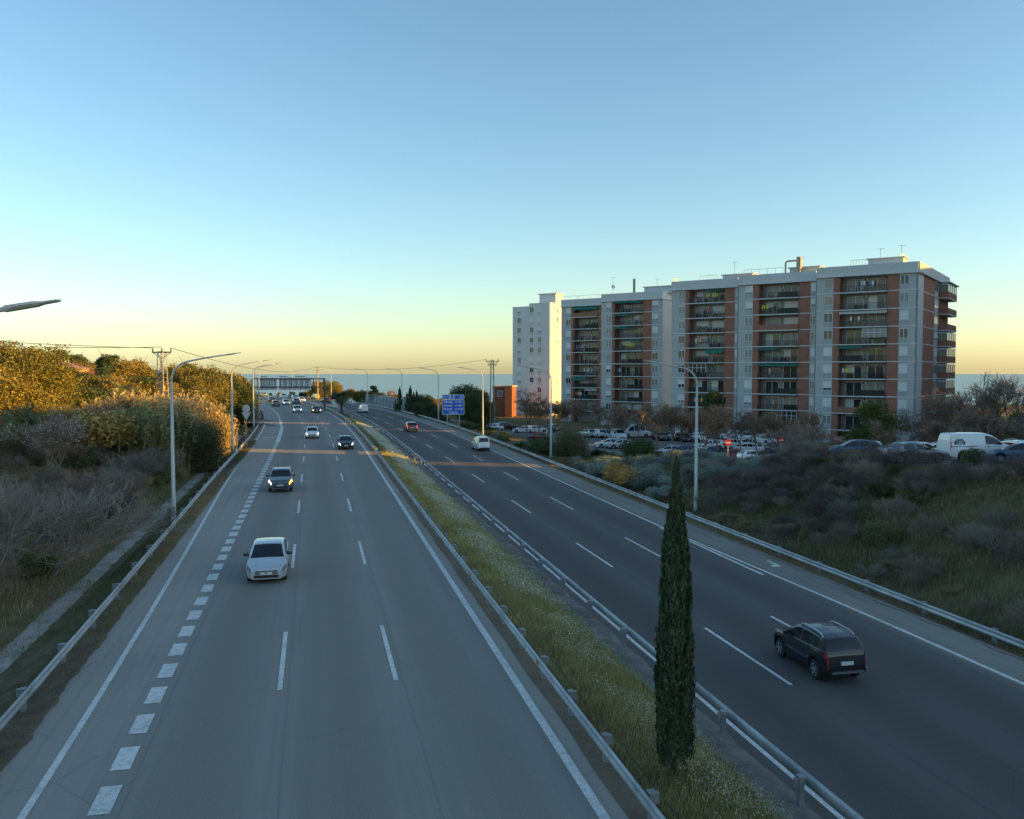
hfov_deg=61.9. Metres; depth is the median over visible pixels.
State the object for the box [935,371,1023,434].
bare tree
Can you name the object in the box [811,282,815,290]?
window
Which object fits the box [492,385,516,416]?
brick house
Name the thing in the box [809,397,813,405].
window
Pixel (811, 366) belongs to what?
window
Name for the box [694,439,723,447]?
suv car
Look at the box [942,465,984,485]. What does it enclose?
bare shrub
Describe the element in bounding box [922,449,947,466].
bare shrub
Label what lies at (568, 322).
window
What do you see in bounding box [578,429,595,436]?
hatchback
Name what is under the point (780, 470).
bare shrub
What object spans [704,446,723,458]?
hatchback
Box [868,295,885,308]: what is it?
balcony door
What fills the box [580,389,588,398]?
balcony door
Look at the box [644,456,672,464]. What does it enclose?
grey shrub
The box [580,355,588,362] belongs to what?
balcony door
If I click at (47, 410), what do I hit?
giant cane
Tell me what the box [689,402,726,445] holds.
russet tree
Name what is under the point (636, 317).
balcony door
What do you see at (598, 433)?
suv car
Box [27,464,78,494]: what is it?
bare shrub
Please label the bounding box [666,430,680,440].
suv car
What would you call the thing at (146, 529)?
weeds
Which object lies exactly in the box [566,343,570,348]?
window
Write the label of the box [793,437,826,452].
bare shrub
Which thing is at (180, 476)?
shrub
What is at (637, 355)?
balcony door
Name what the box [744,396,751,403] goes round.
window
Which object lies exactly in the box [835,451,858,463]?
shrub
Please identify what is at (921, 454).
bare shrub
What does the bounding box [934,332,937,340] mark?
window
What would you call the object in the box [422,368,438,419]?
street lamp
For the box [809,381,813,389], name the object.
window
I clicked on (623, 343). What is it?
balcony door
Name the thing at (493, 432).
evergreen shrub
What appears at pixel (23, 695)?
guard rail
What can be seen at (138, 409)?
giant cane
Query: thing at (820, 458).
shrub
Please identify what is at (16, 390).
broadleaf tree
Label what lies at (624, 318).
balcony door
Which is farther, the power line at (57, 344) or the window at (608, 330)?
the window at (608, 330)
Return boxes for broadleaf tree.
[0,364,65,424]
[49,366,76,411]
[68,377,97,400]
[71,360,95,377]
[72,369,92,378]
[83,374,131,393]
[94,372,152,409]
[108,356,160,383]
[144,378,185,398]
[152,366,168,382]
[158,363,193,392]
[165,384,222,413]
[175,363,222,391]
[180,371,238,410]
[188,382,238,431]
[211,370,235,382]
[225,371,250,385]
[233,373,254,388]
[309,380,329,398]
[311,385,326,397]
[322,380,338,397]
[325,382,343,397]
[345,388,355,402]
[351,391,359,401]
[356,389,369,404]
[369,392,385,401]
[431,397,440,410]
[471,386,487,409]
[479,399,494,424]
[483,389,489,400]
[975,401,1002,434]
[1003,409,1023,439]
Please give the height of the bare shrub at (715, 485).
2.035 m
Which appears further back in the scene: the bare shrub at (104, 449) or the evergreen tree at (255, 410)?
the evergreen tree at (255, 410)
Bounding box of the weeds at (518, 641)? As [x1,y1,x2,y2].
[372,449,638,783]
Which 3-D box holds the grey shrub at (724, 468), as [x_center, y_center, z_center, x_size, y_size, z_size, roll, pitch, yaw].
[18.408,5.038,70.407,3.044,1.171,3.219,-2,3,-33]
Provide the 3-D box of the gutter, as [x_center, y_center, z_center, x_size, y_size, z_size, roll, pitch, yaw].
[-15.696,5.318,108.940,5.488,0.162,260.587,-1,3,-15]
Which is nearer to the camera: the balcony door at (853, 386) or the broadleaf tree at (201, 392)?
the broadleaf tree at (201, 392)
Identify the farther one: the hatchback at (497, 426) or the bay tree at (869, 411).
the hatchback at (497, 426)
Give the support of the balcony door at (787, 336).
in the apartment block at (836, 346)
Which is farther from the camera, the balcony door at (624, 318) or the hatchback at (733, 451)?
the balcony door at (624, 318)
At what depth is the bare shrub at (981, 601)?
37.35 m
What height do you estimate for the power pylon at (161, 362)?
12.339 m
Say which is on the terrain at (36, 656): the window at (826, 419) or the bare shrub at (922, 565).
the bare shrub at (922, 565)
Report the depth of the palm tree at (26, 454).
71.90 m
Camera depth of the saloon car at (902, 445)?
58.40 m
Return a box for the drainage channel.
[0,436,241,673]
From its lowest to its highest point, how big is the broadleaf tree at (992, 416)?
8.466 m
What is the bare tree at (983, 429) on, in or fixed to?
on the terrain at (36, 656)
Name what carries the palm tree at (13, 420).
on the terrain at (36, 656)
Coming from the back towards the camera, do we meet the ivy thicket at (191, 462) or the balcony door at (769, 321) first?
the balcony door at (769, 321)
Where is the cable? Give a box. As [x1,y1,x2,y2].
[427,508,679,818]
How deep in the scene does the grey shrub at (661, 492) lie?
70.16 m
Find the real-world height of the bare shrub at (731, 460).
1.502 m
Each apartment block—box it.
[560,277,671,426]
[670,245,959,442]
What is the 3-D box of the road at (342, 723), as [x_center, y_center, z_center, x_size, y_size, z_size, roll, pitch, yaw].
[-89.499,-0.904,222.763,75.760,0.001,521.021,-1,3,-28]
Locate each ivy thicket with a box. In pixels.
[154,404,230,471]
[185,416,225,472]
[548,423,592,459]
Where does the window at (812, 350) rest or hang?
in the apartment block at (836, 346)
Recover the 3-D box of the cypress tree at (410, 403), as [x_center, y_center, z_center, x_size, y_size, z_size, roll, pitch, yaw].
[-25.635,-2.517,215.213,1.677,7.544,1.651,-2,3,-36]
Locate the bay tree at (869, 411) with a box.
[841,398,906,445]
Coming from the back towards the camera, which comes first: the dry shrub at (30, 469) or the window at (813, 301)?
the window at (813, 301)
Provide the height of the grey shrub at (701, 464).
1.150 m
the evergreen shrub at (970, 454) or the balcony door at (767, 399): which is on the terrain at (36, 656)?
the evergreen shrub at (970, 454)
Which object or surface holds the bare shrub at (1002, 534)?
on the terrain at (36, 656)
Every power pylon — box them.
[152,348,171,399]
[486,359,498,424]
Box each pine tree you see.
[47,345,70,361]
[69,349,89,364]
[93,348,120,371]
[138,357,152,378]
[179,356,198,371]
[368,385,378,396]
[702,382,726,435]
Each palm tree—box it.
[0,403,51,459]
[0,408,39,460]
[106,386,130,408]
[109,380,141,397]
[330,390,351,413]
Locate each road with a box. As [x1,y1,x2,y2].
[0,397,628,818]
[242,419,279,425]
[261,395,1023,818]
[449,419,719,437]
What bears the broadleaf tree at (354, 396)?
on the terrain at (36, 656)
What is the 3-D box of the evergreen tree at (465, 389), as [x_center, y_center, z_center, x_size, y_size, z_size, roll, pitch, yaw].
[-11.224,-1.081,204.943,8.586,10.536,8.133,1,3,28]
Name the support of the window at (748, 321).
in the apartment block at (836, 346)
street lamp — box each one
[0,299,61,311]
[170,352,240,523]
[231,359,271,453]
[253,362,280,430]
[258,364,278,417]
[354,368,367,403]
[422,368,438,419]
[459,367,483,434]
[516,365,551,456]
[643,360,697,511]
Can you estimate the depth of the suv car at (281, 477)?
66.98 m
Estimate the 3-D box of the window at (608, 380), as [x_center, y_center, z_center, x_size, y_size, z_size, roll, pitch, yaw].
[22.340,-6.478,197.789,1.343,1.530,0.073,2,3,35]
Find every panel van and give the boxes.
[311,394,319,398]
[358,405,367,412]
[610,428,626,438]
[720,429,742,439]
[936,432,1008,459]
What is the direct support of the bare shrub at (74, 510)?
on the terrain at (36, 656)
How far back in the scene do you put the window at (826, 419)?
146.43 m
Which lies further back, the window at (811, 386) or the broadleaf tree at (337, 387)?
the broadleaf tree at (337, 387)
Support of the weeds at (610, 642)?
on the terrain at (36, 656)
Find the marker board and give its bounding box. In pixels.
[332,399,337,406]
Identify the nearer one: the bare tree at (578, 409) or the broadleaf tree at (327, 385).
the bare tree at (578, 409)
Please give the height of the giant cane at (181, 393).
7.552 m
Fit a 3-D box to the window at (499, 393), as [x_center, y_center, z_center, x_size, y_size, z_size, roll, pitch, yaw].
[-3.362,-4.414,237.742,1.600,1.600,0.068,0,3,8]
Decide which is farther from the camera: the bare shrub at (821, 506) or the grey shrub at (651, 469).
the grey shrub at (651, 469)
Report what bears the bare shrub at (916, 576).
on the terrain at (36, 656)
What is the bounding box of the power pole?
[315,366,319,398]
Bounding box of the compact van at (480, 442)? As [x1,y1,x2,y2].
[471,436,489,450]
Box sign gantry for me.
[252,376,325,410]
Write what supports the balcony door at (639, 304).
in the apartment block at (610, 343)
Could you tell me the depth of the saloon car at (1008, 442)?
69.46 m
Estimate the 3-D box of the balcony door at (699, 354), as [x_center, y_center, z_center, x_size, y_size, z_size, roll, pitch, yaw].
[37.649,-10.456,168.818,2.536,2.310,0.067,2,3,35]
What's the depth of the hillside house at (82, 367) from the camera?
185.69 m
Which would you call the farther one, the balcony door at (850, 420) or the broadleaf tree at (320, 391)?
the broadleaf tree at (320, 391)
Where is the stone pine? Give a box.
[21,343,48,362]
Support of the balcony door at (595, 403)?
in the apartment block at (610, 343)
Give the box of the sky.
[0,0,1023,373]
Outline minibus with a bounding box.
[625,424,651,437]
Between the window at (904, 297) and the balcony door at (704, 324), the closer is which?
the window at (904, 297)
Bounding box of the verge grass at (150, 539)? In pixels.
[0,443,241,715]
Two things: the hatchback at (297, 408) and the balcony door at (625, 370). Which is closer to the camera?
the hatchback at (297, 408)
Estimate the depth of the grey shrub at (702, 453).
85.81 m
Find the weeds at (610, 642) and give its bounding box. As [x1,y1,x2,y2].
[403,452,775,801]
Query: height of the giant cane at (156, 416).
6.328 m
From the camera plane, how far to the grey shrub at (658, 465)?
85.58 m
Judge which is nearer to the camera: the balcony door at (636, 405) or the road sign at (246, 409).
the road sign at (246, 409)
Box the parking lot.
[552,435,1016,473]
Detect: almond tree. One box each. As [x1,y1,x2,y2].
[0,407,91,468]
[17,413,79,481]
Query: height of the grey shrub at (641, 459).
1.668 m
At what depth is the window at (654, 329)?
190.51 m
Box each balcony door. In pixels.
[580,320,588,328]
[580,331,588,339]
[580,343,588,351]
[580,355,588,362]
[580,366,588,375]
[580,378,588,382]
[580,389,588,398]
[580,401,588,409]
[591,319,597,327]
[591,331,597,339]
[591,343,597,351]
[591,355,597,363]
[591,366,597,375]
[591,378,597,386]
[591,390,597,398]
[591,401,597,406]
[621,341,630,350]
[621,353,630,362]
[621,366,630,375]
[621,379,630,388]
[621,391,630,396]
[621,403,630,410]
[622,303,631,308]
[622,315,630,320]
[622,328,630,337]
[634,302,642,311]
[634,315,642,324]
[634,328,642,337]
[634,341,642,350]
[634,353,641,358]
[634,366,641,375]
[634,379,641,384]
[634,391,641,396]
[634,404,641,409]
[696,321,708,332]
[696,336,708,347]
[696,351,707,361]
[697,292,708,302]
[697,306,708,317]
[697,365,707,376]
[697,380,707,391]
[712,306,723,316]
[712,321,723,331]
[712,336,723,346]
[712,351,723,361]
[712,365,723,376]
[712,380,723,391]
[713,291,724,301]
[765,366,778,377]
[765,381,778,392]
[765,396,778,408]
[766,302,779,313]
[766,318,779,324]
[766,334,779,345]
[766,349,779,361]
[767,286,779,297]
[783,365,797,376]
[783,381,796,387]
[783,397,796,409]
[784,301,798,313]
[784,317,797,323]
[784,333,797,345]
[784,349,797,361]
[785,285,798,296]
[845,382,861,394]
[845,399,861,406]
[845,416,860,428]
[846,331,862,343]
[846,348,862,360]
[846,365,861,377]
[847,279,863,291]
[847,296,863,309]
[847,314,862,326]
[867,347,884,360]
[867,365,883,378]
[867,382,883,390]
[867,399,882,405]
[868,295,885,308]
[868,313,884,325]
[868,337,884,343]
[869,278,885,290]
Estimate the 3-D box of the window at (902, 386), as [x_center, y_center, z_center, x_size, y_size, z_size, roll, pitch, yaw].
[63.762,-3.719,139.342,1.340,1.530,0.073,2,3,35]
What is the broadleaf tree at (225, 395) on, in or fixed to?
on the terrain at (36, 656)
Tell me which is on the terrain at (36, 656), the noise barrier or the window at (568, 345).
the noise barrier
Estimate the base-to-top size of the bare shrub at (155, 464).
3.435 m
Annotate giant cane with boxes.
[33,403,73,423]
[44,404,86,421]
[55,407,94,419]
[72,397,108,413]
[95,402,180,465]
[96,393,168,414]
[97,386,173,416]
[101,404,147,456]
[103,405,203,468]
[111,392,181,420]
[118,408,196,471]
[129,389,207,427]
[146,392,211,428]
[153,388,214,423]
[174,395,226,424]
[187,399,236,455]
[194,409,249,452]
[200,414,239,457]
[211,422,238,456]
[213,424,235,457]
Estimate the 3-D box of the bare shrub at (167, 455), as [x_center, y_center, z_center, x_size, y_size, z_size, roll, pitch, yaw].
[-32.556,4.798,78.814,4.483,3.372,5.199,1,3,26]
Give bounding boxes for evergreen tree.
[60,386,115,414]
[71,374,106,381]
[94,365,113,376]
[123,374,165,402]
[204,373,250,423]
[227,383,261,427]
[242,401,257,423]
[298,392,306,397]
[412,402,425,416]
[415,394,434,403]
[422,403,439,417]
[430,408,441,419]
[449,383,484,420]
[456,393,485,424]
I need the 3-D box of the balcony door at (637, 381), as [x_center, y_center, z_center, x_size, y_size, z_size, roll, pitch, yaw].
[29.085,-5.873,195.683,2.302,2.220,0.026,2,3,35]
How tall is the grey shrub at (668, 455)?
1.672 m
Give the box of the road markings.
[17,396,1023,818]
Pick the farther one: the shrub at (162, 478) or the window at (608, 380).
the window at (608, 380)
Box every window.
[497,391,502,396]
[566,308,570,313]
[566,319,570,325]
[566,331,570,336]
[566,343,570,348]
[566,354,570,360]
[566,366,570,371]
[566,378,570,383]
[566,389,570,394]
[606,303,610,309]
[606,315,610,321]
[606,328,610,334]
[606,341,610,346]
[606,353,610,359]
[606,366,610,371]
[606,378,610,384]
[606,391,610,396]
[629,425,649,430]
[651,391,657,397]
[652,300,657,306]
[652,313,657,320]
[652,326,657,333]
[652,340,657,346]
[652,353,657,358]
[652,366,657,371]
[652,379,657,384]
[678,306,684,313]
[678,321,684,328]
[678,336,684,343]
[678,350,684,357]
[678,365,684,372]
[678,380,684,387]
[678,394,683,401]
[679,291,684,299]
[744,349,751,356]
[744,365,751,372]
[744,380,751,388]
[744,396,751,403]
[745,286,752,294]
[745,302,752,309]
[745,318,752,325]
[745,333,751,341]
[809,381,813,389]
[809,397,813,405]
[810,315,814,323]
[810,332,814,340]
[810,348,814,356]
[810,365,813,372]
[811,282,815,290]
[811,299,815,307]
[822,398,830,406]
[822,415,830,423]
[823,330,832,339]
[823,347,831,355]
[823,364,831,372]
[823,381,831,389]
[824,279,832,288]
[824,296,832,305]
[824,313,832,322]
[898,364,906,373]
[898,382,906,390]
[898,400,906,408]
[899,311,908,319]
[899,328,907,337]
[899,346,907,355]
[900,275,908,284]
[900,293,908,301]
[933,348,936,356]
[933,365,936,372]
[933,381,936,389]
[934,299,938,308]
[934,315,937,324]
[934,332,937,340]
[935,282,938,292]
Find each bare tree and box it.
[0,470,67,581]
[0,481,70,565]
[59,390,150,415]
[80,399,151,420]
[513,389,559,434]
[514,399,553,432]
[568,396,591,430]
[586,403,625,433]
[588,405,610,428]
[607,403,639,431]
[625,400,669,447]
[652,403,685,444]
[714,406,752,448]
[738,408,765,449]
[762,417,811,453]
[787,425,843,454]
[866,417,901,444]
[894,406,942,442]
[917,387,981,431]
[919,419,955,442]
[928,411,984,432]
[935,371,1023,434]
[941,383,989,420]
[945,405,1013,440]
[957,408,1023,439]
[971,377,1023,438]
[990,409,1023,439]
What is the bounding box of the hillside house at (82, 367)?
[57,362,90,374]
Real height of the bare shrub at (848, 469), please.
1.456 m
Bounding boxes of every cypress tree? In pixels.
[396,387,401,411]
[405,394,408,411]
[408,385,412,411]
[411,391,414,410]
[653,455,696,777]
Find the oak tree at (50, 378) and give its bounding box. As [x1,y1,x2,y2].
[0,339,93,408]
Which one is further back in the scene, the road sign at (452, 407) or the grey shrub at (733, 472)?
the road sign at (452, 407)
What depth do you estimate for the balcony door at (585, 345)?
213.42 m
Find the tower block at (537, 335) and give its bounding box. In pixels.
[512,290,563,414]
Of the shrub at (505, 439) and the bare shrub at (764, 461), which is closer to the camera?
the bare shrub at (764, 461)
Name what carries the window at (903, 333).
in the apartment block at (836, 346)
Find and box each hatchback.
[243,537,291,580]
[282,399,289,404]
[292,398,299,403]
[292,405,301,411]
[304,426,319,437]
[311,406,320,412]
[337,435,354,448]
[488,423,503,429]
[528,432,552,439]
[542,424,559,431]
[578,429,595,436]
[594,438,616,447]
[601,430,610,437]
[606,438,630,448]
[654,445,680,455]
[665,445,693,454]
[674,433,692,441]
[703,436,724,441]
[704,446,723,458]
[713,448,743,457]
[733,443,763,449]
[736,449,768,458]
[825,439,880,455]
[834,436,849,443]
[909,441,935,449]
[986,441,1023,462]
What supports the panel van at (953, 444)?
on the parking lot
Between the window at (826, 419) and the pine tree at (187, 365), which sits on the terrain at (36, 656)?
the pine tree at (187, 365)
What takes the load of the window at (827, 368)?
in the apartment block at (836, 346)
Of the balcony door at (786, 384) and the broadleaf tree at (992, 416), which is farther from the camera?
the balcony door at (786, 384)
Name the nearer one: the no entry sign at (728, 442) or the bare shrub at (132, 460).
the bare shrub at (132, 460)
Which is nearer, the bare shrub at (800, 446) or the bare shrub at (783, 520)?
the bare shrub at (783, 520)
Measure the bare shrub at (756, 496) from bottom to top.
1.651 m
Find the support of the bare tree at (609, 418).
on the terrain at (36, 656)
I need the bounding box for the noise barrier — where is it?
[356,393,405,410]
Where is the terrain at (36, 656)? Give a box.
[0,404,1023,818]
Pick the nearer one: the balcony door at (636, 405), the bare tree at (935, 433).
the bare tree at (935, 433)
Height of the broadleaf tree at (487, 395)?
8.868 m
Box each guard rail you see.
[0,423,258,730]
[264,395,665,818]
[264,396,863,818]
[302,396,1023,648]
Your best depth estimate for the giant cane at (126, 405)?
91.03 m
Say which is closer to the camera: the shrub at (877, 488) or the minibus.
the shrub at (877, 488)
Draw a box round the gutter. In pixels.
[330,408,821,818]
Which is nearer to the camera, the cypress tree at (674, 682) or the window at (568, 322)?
the cypress tree at (674, 682)
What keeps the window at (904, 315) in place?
in the apartment block at (836, 346)
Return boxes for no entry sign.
[725,439,731,454]
[778,437,783,444]
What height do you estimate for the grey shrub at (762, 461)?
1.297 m
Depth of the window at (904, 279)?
138.55 m
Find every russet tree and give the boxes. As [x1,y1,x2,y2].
[70,361,98,375]
[386,389,397,397]
[549,399,569,423]
[552,397,574,427]
[628,404,655,438]
[657,404,691,445]
[682,403,735,446]
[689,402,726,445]
[750,409,790,452]
[788,410,828,445]
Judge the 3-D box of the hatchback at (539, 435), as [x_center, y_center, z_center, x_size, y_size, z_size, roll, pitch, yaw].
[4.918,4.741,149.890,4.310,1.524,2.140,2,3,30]
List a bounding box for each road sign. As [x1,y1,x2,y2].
[241,405,250,436]
[442,394,463,429]
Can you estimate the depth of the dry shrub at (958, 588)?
40.01 m
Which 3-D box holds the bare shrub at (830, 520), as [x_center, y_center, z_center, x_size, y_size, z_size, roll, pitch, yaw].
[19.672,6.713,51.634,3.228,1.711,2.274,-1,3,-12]
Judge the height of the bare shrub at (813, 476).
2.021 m
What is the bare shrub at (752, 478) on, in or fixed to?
on the terrain at (36, 656)
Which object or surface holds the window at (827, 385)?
in the apartment block at (836, 346)
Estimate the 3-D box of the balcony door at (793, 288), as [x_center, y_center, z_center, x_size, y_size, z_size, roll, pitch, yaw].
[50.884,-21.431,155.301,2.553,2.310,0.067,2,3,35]
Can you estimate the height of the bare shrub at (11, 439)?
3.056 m
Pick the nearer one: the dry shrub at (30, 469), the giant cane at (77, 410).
the dry shrub at (30, 469)
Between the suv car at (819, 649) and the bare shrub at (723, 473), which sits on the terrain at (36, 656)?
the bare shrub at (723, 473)
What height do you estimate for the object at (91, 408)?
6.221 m
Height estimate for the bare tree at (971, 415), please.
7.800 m
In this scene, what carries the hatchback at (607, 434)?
on the parking lot
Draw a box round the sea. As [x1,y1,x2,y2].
[237,374,1023,403]
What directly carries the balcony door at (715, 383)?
in the apartment block at (836, 346)
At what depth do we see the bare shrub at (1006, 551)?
39.52 m
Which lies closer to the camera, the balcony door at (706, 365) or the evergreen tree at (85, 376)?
the evergreen tree at (85, 376)
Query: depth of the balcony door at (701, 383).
168.91 m
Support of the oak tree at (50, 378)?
on the terrain at (36, 656)
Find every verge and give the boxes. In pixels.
[0,426,261,771]
[277,398,646,818]
[361,404,1023,660]
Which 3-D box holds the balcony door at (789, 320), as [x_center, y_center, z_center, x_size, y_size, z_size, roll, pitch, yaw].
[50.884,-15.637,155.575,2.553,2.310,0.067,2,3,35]
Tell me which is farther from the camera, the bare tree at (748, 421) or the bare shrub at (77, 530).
the bare tree at (748, 421)
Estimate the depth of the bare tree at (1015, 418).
119.81 m
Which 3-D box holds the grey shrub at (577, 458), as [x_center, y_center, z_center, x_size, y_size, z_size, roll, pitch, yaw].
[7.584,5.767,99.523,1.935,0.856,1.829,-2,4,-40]
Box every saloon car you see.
[267,397,274,401]
[272,400,279,405]
[512,425,534,432]
[527,425,548,432]
[651,432,669,440]
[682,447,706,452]
[743,432,752,440]
[761,442,781,452]
[874,441,949,463]
[1001,441,1016,444]
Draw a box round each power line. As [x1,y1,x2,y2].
[0,341,110,346]
[0,346,147,347]
[172,348,313,371]
[324,359,485,369]
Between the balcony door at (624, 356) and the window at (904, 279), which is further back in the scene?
the balcony door at (624, 356)
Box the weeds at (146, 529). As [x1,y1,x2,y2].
[0,459,220,672]
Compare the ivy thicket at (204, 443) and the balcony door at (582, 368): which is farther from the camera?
the balcony door at (582, 368)
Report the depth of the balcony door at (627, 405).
197.52 m
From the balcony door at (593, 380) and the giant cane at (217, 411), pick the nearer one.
the giant cane at (217, 411)
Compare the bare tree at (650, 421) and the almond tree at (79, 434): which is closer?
the almond tree at (79, 434)
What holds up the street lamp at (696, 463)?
on the terrain at (36, 656)
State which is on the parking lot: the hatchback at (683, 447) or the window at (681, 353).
the hatchback at (683, 447)
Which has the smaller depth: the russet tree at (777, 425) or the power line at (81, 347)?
the power line at (81, 347)
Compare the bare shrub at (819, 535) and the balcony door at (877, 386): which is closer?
the bare shrub at (819, 535)
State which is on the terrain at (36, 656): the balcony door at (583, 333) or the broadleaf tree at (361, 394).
the broadleaf tree at (361, 394)
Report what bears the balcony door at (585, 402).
in the apartment block at (610, 343)
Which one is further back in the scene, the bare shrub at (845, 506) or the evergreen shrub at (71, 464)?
the evergreen shrub at (71, 464)
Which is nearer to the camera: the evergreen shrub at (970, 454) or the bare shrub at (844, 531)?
the bare shrub at (844, 531)
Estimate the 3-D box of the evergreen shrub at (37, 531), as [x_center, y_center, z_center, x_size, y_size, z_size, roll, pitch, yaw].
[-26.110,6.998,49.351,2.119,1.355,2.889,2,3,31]
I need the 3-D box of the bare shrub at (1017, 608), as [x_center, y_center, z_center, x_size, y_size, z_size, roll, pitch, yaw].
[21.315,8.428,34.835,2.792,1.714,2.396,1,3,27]
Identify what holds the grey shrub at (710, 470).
on the terrain at (36, 656)
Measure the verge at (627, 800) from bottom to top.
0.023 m
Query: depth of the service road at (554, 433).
168.94 m
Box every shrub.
[0,425,40,451]
[0,435,31,455]
[0,476,195,590]
[0,518,63,556]
[0,559,42,587]
[2,456,32,473]
[2,552,62,578]
[19,407,155,456]
[20,465,70,480]
[25,454,52,467]
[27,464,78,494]
[29,448,58,460]
[29,486,102,520]
[29,519,77,542]
[35,413,142,454]
[44,515,101,537]
[49,471,100,501]
[50,520,82,546]
[51,446,100,469]
[57,443,95,469]
[58,443,117,461]
[77,483,114,499]
[78,504,124,523]
[81,465,150,498]
[83,474,152,499]
[89,447,127,466]
[94,449,164,479]
[98,490,138,510]
[99,455,143,472]
[107,470,152,493]
[113,462,156,477]
[117,449,181,486]
[122,442,170,466]
[129,477,156,485]
[141,443,189,471]
[145,468,177,486]
[165,470,186,481]
[440,417,450,421]
[460,421,472,427]
[467,423,486,430]
[485,426,495,431]
[488,430,499,434]
[497,434,512,437]
[502,437,509,441]
[513,442,524,448]
[523,436,549,452]
[534,439,566,456]
[538,450,548,455]
[568,456,582,462]
[570,460,594,470]
[582,461,610,473]
[586,465,605,476]
[589,455,623,464]
[590,449,608,455]
[601,461,639,484]
[603,456,627,465]
[619,437,657,459]
[623,454,648,462]
[624,442,663,456]
[627,471,662,489]
[628,453,661,465]
[630,462,647,469]
[631,465,666,476]
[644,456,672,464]
[644,484,689,499]
[646,462,664,468]
[653,475,669,486]
[657,475,690,488]
[660,449,688,461]
[679,461,705,477]
[680,446,712,459]
[680,456,711,465]
[681,466,693,476]
[681,473,699,485]
[692,463,726,480]
[693,493,725,514]
[698,460,710,468]
[698,474,748,496]
[701,459,726,469]
[709,451,739,463]
[710,515,733,522]
[716,464,752,477]
[716,512,732,517]
[718,469,735,478]
[720,467,747,477]
[725,455,749,466]
[726,468,764,490]
[732,513,746,520]
[734,455,768,471]
[737,465,769,482]
[737,485,771,507]
[737,519,760,532]
[738,501,761,514]
[752,455,788,465]
[754,448,771,457]
[757,453,785,465]
[758,453,777,466]
[758,479,790,501]
[761,523,797,541]
[762,451,785,465]
[771,496,798,508]
[771,511,801,527]
[771,523,797,530]
[776,465,805,477]
[776,484,802,504]
[777,448,817,474]
[778,451,795,458]
[789,439,815,453]
[790,438,821,453]
[792,462,809,475]
[792,463,829,488]
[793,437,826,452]
[793,494,842,516]
[798,515,820,532]
[799,495,845,519]
[802,516,825,531]
[807,453,826,463]
[807,531,832,546]
[812,441,828,456]
[813,509,861,530]
[814,483,840,495]
[820,459,862,485]
[823,503,848,524]
[824,497,865,518]
[826,519,861,547]
[827,478,848,488]
[830,448,864,464]
[831,447,846,457]
[831,485,863,500]
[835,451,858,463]
[835,463,862,480]
[837,448,874,473]
[840,454,886,471]
[842,457,880,474]
[846,448,869,459]
[848,461,892,483]
[856,438,892,451]
[857,563,889,579]
[858,442,901,465]
[860,521,905,545]
[861,476,890,495]
[863,479,894,494]
[867,447,899,468]
[870,494,922,521]
[871,481,896,494]
[875,547,910,561]
[881,558,907,568]
[882,463,904,473]
[889,446,946,470]
[889,473,943,496]
[889,550,946,583]
[894,476,944,496]
[894,477,933,491]
[894,484,931,504]
[897,470,935,485]
[897,568,929,588]
[899,513,951,542]
[900,447,918,462]
[901,465,957,492]
[918,466,949,481]
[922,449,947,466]
[923,457,976,481]
[939,585,967,593]
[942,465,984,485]
[944,519,998,547]
[949,459,970,468]
[954,529,989,552]
[960,447,988,465]
[962,525,1023,549]
[969,463,1005,481]
[969,597,993,613]
[974,453,1023,474]
[975,459,1023,479]
[975,505,1019,531]
[988,538,1023,571]
[995,599,1023,634]
[999,449,1023,476]
[1007,595,1023,617]
[1014,466,1023,475]
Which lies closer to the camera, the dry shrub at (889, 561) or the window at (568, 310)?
the dry shrub at (889, 561)
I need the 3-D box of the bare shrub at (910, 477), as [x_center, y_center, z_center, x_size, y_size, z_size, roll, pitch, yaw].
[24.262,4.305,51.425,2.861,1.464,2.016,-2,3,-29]
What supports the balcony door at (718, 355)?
in the apartment block at (836, 346)
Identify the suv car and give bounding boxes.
[266,466,294,491]
[404,421,416,431]
[498,422,516,429]
[591,428,605,437]
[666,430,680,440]
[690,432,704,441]
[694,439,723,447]
[723,438,748,448]
[752,433,776,442]
[773,621,865,678]
[1003,439,1023,441]
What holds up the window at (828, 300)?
in the apartment block at (836, 346)

